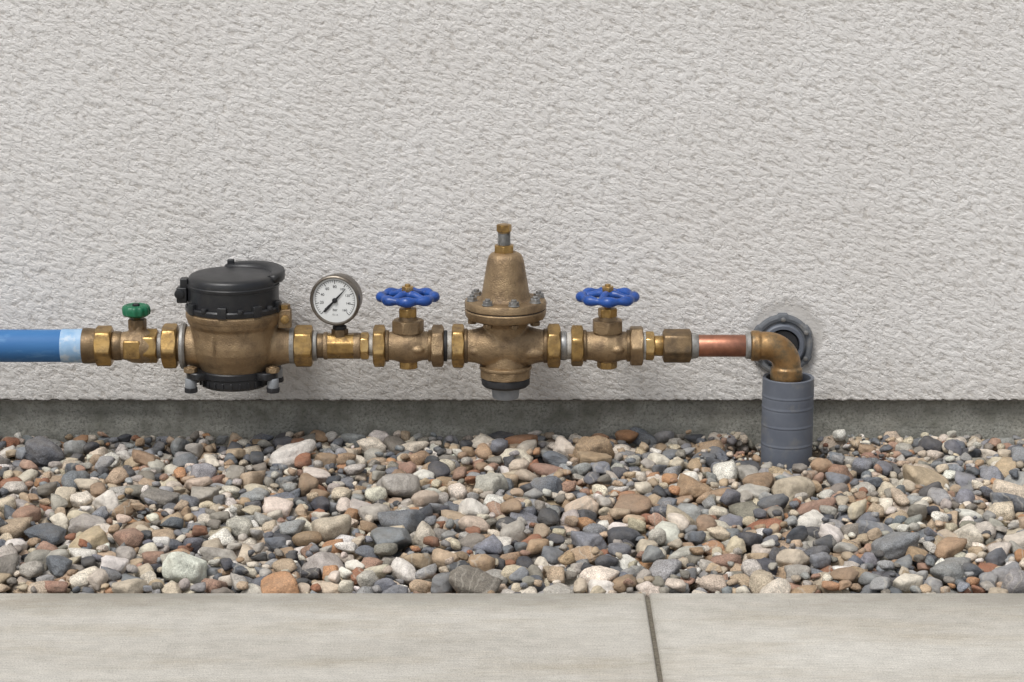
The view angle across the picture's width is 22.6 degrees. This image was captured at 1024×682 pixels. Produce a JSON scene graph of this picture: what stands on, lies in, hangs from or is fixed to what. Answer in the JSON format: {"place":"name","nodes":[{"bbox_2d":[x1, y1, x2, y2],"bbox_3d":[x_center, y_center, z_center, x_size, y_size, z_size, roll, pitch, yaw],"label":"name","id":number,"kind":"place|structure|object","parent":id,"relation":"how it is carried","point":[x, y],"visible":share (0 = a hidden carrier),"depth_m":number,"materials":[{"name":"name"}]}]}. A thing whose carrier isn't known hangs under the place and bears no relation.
{"place":"outdoors","nodes":[
{"label":"outdoors","id":0,"kind":"place"},
{"bbox_2d":[0,329,81,362],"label":"blue water pipe","id":1,"kind":"object","parent":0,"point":[40,345],"visible":0.97,"depth_m":3.58,"materials":[{"name":"blue plastic"}]},
{"bbox_2d":[80,325,121,365],"bbox_3d":[-0.574,0.007,3.602,0.060,0.054,0.057,0,13,0],"label":"pipe coupling","id":2,"kind":"object","parent":1,"relation":"attached to","point":[99,345],"visible":0.98,"depth_m":3.58,"materials":[{"name":"brown metal"}]},
{"bbox_2d":[120,303,160,362],"bbox_3d":[-0.519,-0.011,3.598,0.060,0.085,0.050,0,13,0],"label":"ball valve","id":3,"kind":"object","parent":2,"relation":"attached to","point":[140,342],"visible":0.99,"depth_m":3.58,"materials":[{"name":"brown metal"}]},
{"bbox_2d":[174,259,294,393],"bbox_3d":[-0.388,-0.019,3.596,0.166,0.172,0.139,0,13,0],"label":"water meter","id":4,"kind":"object","parent":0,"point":[237,335],"visible":1,"depth_m":3.56,"materials":[{"name":"brown metal"}]},
{"bbox_2d":[160,323,178,367],"bbox_3d":[-0.476,0.007,3.602,0.029,0.059,0.065,0,13,0],"label":"union nut","id":5,"kind":"object","parent":4,"relation":"attached to","point":[169,345],"visible":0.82,"depth_m":3.58,"materials":[{"name":"gold metal"}]},
{"bbox_2d":[293,325,322,366],"bbox_3d":[-0.284,0.007,3.602,0.044,0.057,0.057,0,13,0],"label":"union nut","id":6,"kind":"object","parent":4,"relation":"attached to","point":[307,345],"visible":0.99,"depth_m":3.58,"materials":[{"name":"gold metal"}]},
{"bbox_2d":[464,223,546,400],"bbox_3d":[-0.009,-0.041,3.591,0.120,0.250,0.115,0,13,0],"label":"pressure reducing valve","id":7,"kind":"object","parent":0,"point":[505,346],"visible":0.99,"depth_m":3.57,"materials":[{"name":"brown metal"}]},
{"bbox_2d":[372,284,443,369],"bbox_3d":[-0.145,-0.021,3.595,0.099,0.121,0.090,0,13,0],"label":"gate valve","id":8,"kind":"object","parent":7,"relation":"attached to","point":[407,342],"visible":1,"depth_m":3.58,"materials":[{"name":"brown metal"}]},
{"bbox_2d":[323,328,372,359],"bbox_3d":[-0.230,0.004,3.601,0.071,0.044,0.039,0,13,0],"label":"pipe tee","id":9,"kind":"object","parent":8,"relation":"attached to","point":[341,344],"visible":1,"depth_m":3.59,"materials":[{"name":"gold metal"}]},
{"bbox_2d":[310,273,362,329],"bbox_3d":[-0.244,-0.054,3.585,0.072,0.084,0.034,3,13,11],"label":"pressure gauge","id":10,"kind":"object","parent":9,"relation":"on","point":[336,299],"visible":1,"depth_m":3.57,"materials":[{"name":"metal"}]},
{"bbox_2d":[443,330,451,360],"bbox_3d":[-0.090,0.007,3.602,0.012,0.044,0.044,0,13,0],"label":"pipe gasket","id":11,"kind":"object","parent":8,"relation":"attached to","point":[447,348],"visible":0.9,"depth_m":3.58,"materials":[{"name":"rubber"}]},
{"bbox_2d":[451,324,464,367],"bbox_3d":[-0.076,0.007,3.602,0.018,0.059,0.062,0,13,0],"label":"union nut","id":12,"kind":"object","parent":7,"relation":"attached to","point":[457,345],"visible":0.98,"depth_m":3.58,"materials":[{"name":"gold metal"}]},
{"bbox_2d":[547,324,560,367],"bbox_3d":[0.059,0.007,3.602,0.018,0.061,0.060,0,13,0],"label":"union nut","id":13,"kind":"object","parent":7,"relation":"attached to","point":[553,345],"visible":0.98,"depth_m":3.58,"materials":[{"name":"gold metal"}]},
{"bbox_2d":[0,593,1023,681],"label":"concrete path","id":14,"kind":"structure","parent":0,"point":[510,637],"depth_m":2.89,"materials":[{"name":"grey concrete"}]},
{"label":"ground","id":15,"kind":"structure","parent":0,"visible":0},
{"bbox_2d":[0,401,1023,450],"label":"foundation","id":16,"kind":"object","parent":15,"relation":"on","point":[61,420],"depth_m":3.75,"materials":[{"name":"concrete"}]},
{"bbox_2d":[0,399,1023,400],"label":"weep screed","id":17,"kind":"object","parent":16,"relation":"on","point":[494,400],"visible":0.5,"depth_m":3.73,"materials":[{"name":"metal"}]},
{"bbox_3d":[0.000,-1.479,3.506,12.000,3.144,0.228,0,13,0],"label":"wall","id":18,"kind":"object","parent":16,"relation":"on","visible":0},
{"bbox_2d":[0,0,1023,399],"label":"stucco wall","id":19,"kind":"structure","parent":18,"relation":"attached to","point":[842,180],"depth_m":3.65,"materials":[{"name":"white paint"}]},
{"bbox_2d":[754,313,812,371],"bbox_3d":[0.391,0.006,3.699,0.089,0.093,0.019,0,13,0],"label":"wall pipe collar","id":20,"kind":"object","parent":19,"relation":"attached to","point":[796,332],"depth_m":3.69,"materials":[{"name":"grey plastic"}]},
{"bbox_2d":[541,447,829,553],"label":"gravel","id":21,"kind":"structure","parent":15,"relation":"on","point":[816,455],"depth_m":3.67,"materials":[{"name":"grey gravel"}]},
{"bbox_2d":[0,426,1023,595],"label":"gravel","id":22,"kind":"structure","parent":21,"relation":"on","point":[376,511],"depth_m":3.35,"materials":[{"name":"multicoloured gravel"}]},
{"bbox_2d":[760,372,813,469],"bbox_3d":[0.390,0.125,3.630,0.074,0.153,0.074,0,13,0],"label":"grey pipe sleeve","id":23,"kind":"object","parent":21,"relation":"on","point":[787,425],"visible":0.88,"depth_m":3.60,"materials":[{"name":"plastic"}]},
{"bbox_2d":[745,330,802,381],"bbox_3d":[0.369,0.053,3.613,0.082,0.138,0.046,0,13,0],"label":"pipe elbow","id":24,"kind":"object","parent":23,"relation":"on","point":[779,352],"visible":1,"depth_m":3.59,"materials":[{"name":"gold metal"}]},
{"bbox_2d":[699,335,745,356],"bbox_3d":[0.301,0.007,3.602,0.082,0.031,0.031,0,13,0],"label":"copper pipe","id":25,"kind":"object","parent":24,"relation":"attached to","point":[722,345],"visible":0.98,"depth_m":3.59,"materials":[{"name":"orange metal"}]},
{"bbox_2d":[643,329,698,362],"bbox_3d":[0.223,0.007,3.602,0.080,0.046,0.047,0,13,0],"label":"pipe adapter","id":26,"kind":"object","parent":25,"relation":"attached to","point":[675,345],"visible":0.98,"depth_m":3.58,"materials":[{"name":"gold metal"}]},
{"bbox_2d":[571,284,643,369],"bbox_3d":[0.134,-0.021,3.595,0.101,0.121,0.090,0,13,0],"label":"gate valve","id":27,"kind":"object","parent":26,"relation":"attached to","point":[607,343],"visible":1,"depth_m":3.58,"materials":[{"name":"brown metal"}]},
{"bbox_2d":[561,331,570,359],"bbox_3d":[0.076,0.007,3.602,0.016,0.041,0.041,0,13,0],"label":"pipe gasket","id":28,"kind":"object","parent":27,"relation":"attached to","point":[565,345],"visible":0.92,"depth_m":3.58,"materials":[{"name":"metal"}]}
]}

